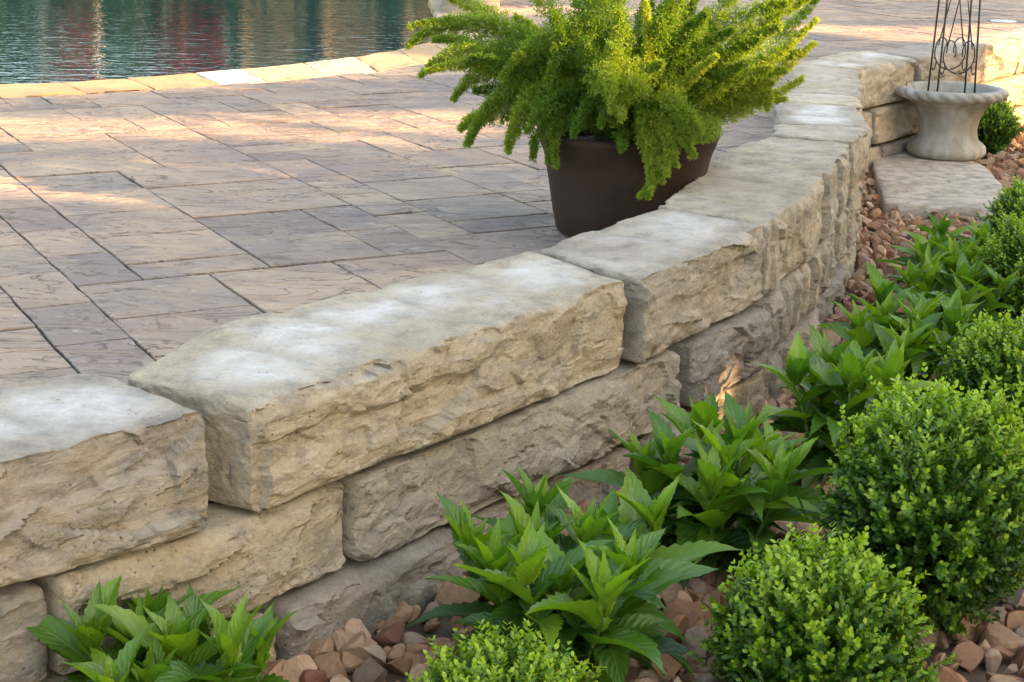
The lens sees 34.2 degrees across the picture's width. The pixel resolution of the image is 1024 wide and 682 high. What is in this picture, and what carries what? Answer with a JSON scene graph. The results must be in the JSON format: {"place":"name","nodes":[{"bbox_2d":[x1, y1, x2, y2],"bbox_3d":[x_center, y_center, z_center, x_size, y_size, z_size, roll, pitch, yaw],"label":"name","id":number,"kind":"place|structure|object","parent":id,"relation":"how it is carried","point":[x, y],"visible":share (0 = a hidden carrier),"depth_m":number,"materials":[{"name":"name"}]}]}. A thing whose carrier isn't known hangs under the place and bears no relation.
{"place":"outdoors","nodes":[
{"label":"outdoors","id":0,"kind":"place"},
{"bbox_2d":[0,0,439,83],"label":"water","id":1,"kind":"structure","parent":0,"point":[50,41],"depth_m":11.86,"materials":[{"name":"teal liquid"}]},
{"bbox_2d":[37,35,479,503],"bbox_3d":[2.714,-4.118,18.586,21.117,0.001,57.412,6,17,16],"label":"patio base","id":2,"kind":"object","parent":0,"point":[209,502],"visible":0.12,"depth_m":3.81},
{"bbox_2d":[0,0,1023,386],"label":"patio","id":3,"kind":"structure","parent":0,"point":[156,224],"depth_m":5.57,"materials":[{"name":"grey stone"}]},
{"bbox_2d":[442,0,502,14],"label":"stone block","id":4,"kind":"structure","parent":3,"relation":"on","point":[447,7],"depth_m":12.50,"materials":[{"name":"stone"}]},
{"bbox_2d":[538,127,719,236],"bbox_3d":[0.348,-0.489,5.068,0.551,0.312,0.551,1,16,0],"label":"flower pot","id":5,"kind":"object","parent":3,"relation":"on","point":[595,185],"visible":0.4,"depth_m":4.86,"materials":[{"name":"brown plastic"}]},
{"bbox_2d":[404,0,820,200],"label":"fern","id":6,"kind":"object","parent":5,"relation":"in","point":[656,87],"visible":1,"depth_m":4.83,"materials":[{"name":"green plant"}]},
{"bbox_2d":[259,124,1023,681],"bbox_3d":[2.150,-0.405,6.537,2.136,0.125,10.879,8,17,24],"label":"gravel","id":7,"kind":"structure","parent":0,"point":[355,648],"depth_m":3.11,"materials":[{"name":"brown gravel"}]},
{"bbox_2d":[24,574,295,681],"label":"leafy perennial","id":8,"kind":"object","parent":7,"relation":"on","point":[160,637],"visible":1,"depth_m":2.56,"materials":[{"name":"green plant"}]},
{"bbox_2d":[405,618,607,681],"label":"boxwood shrub","id":9,"kind":"object","parent":7,"relation":"on","point":[494,659],"visible":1,"depth_m":2.50,"materials":[{"name":"green plant"}]},
{"bbox_2d":[406,462,742,681],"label":"leafy perennial","id":10,"kind":"object","parent":7,"relation":"on","point":[592,585],"visible":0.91,"depth_m":2.83,"materials":[{"name":"green plant"}]},
{"bbox_2d":[562,391,840,590],"bbox_3d":[0.426,0.302,3.339,0.514,0.380,0.476,-10,20,-35],"label":"leafy perennial","id":11,"kind":"object","parent":7,"relation":"on","point":[724,484],"visible":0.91,"depth_m":3.29,"materials":[{"name":"green plant"}]},
{"bbox_2d":[686,522,958,681],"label":"boxwood shrub","id":12,"kind":"object","parent":7,"relation":"on","point":[814,615],"visible":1,"depth_m":2.71,"materials":[{"name":"green plant"}]},
{"bbox_2d":[748,323,941,488],"bbox_3d":[0.768,0.157,3.864,0.461,0.384,0.555,1,16,0],"label":"leafy perennial","id":13,"kind":"object","parent":7,"relation":"on","point":[840,375],"visible":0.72,"depth_m":3.80,"materials":[{"name":"green plant"}]},
{"bbox_2d":[813,261,996,401],"bbox_3d":[1.044,0.013,4.426,0.466,0.364,0.600,1,16,0],"label":"leafy perennial","id":14,"kind":"object","parent":7,"relation":"on","point":[879,327],"visible":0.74,"depth_m":4.36,"materials":[{"name":"green plant"}]},
{"bbox_2d":[801,362,1023,637],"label":"boxwood shrub","id":15,"kind":"object","parent":7,"relation":"on","point":[944,507],"visible":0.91,"depth_m":3.04,"materials":[{"name":"green plant"}]},
{"bbox_2d":[871,151,1004,220],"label":"stone slab","id":16,"kind":"structure","parent":7,"relation":"on","point":[907,182],"depth_m":7.34,"materials":[{"name":"grey stone"}]},
{"bbox_2d":[895,81,1008,160],"bbox_3d":[2.121,-1.069,8.098,0.543,0.332,0.543,1,16,0],"label":"urn","id":17,"kind":"object","parent":16,"relation":"on","point":[949,114],"visible":0.99,"depth_m":7.98,"materials":[{"name":"stone"}]},
{"bbox_2d":[927,0,980,92],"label":"trellis","id":18,"kind":"object","parent":17,"relation":"on","point":[965,70],"visible":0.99,"depth_m":7.96,"materials":[{"name":"black metal"}]},
{"bbox_2d":[873,210,1004,293],"bbox_3d":[1.498,-0.275,5.640,0.507,0.286,0.531,-8,18,-28],"label":"leafy perennial","id":19,"kind":"object","parent":7,"relation":"on","point":[939,240],"visible":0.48,"depth_m":5.63,"materials":[{"name":"green plant"}]},
{"bbox_2d":[865,241,1022,356],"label":"leafy perennial","id":20,"kind":"object","parent":7,"relation":"on","point":[965,278],"visible":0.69,"depth_m":4.93,"materials":[{"name":"green plant"}]},
{"bbox_2d":[929,307,1023,435],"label":"boxwood shrub","id":21,"kind":"object","parent":7,"relation":"on","point":[989,353],"visible":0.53,"depth_m":4.02,"materials":[{"name":"green plant"}]},
{"bbox_2d":[969,203,1023,328],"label":"boxwood shrub","id":22,"kind":"object","parent":7,"relation":"on","point":[1007,251],"visible":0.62,"depth_m":5.02,"materials":[{"name":"green plant"}]},
{"bbox_2d":[975,175,1023,238],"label":"boxwood shrub","id":23,"kind":"object","parent":7,"relation":"on","point":[1012,200],"visible":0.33,"depth_m":6.02,"materials":[{"name":"green plant"}]},
{"bbox_2d":[977,98,1023,154],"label":"boxwood shrub","id":24,"kind":"object","parent":7,"relation":"on","point":[999,122],"visible":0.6,"depth_m":8.45,"materials":[{"name":"green plant"}]},
{"bbox_2d":[991,19,1015,22],"bbox_3d":[3.755,-2.446,12.736,0.190,0.010,0.190,1,16,0],"label":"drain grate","id":25,"kind":"object","parent":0,"point":[1005,21],"visible":1,"depth_m":12.68,"materials":[{"name":"white plastic"}]},
{"label":"ground","id":26,"kind":"structure","parent":0,"visible":0},
{"bbox_2d":[0,26,1023,681],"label":"retaining wall","id":27,"kind":"structure","parent":26,"relation":"on","point":[322,454],"depth_m":3.23,"materials":[{"name":"stone"}]},
{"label":"pool shell","id":28,"kind":"structure","parent":26,"relation":"on","visible":0},
{"bbox_2d":[0,0,478,98],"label":"pool coping","id":29,"kind":"object","parent":28,"relation":"on","point":[399,58],"visible":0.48,"depth_m":8.62,"materials":[{"name":"beige stone"}]}
]}

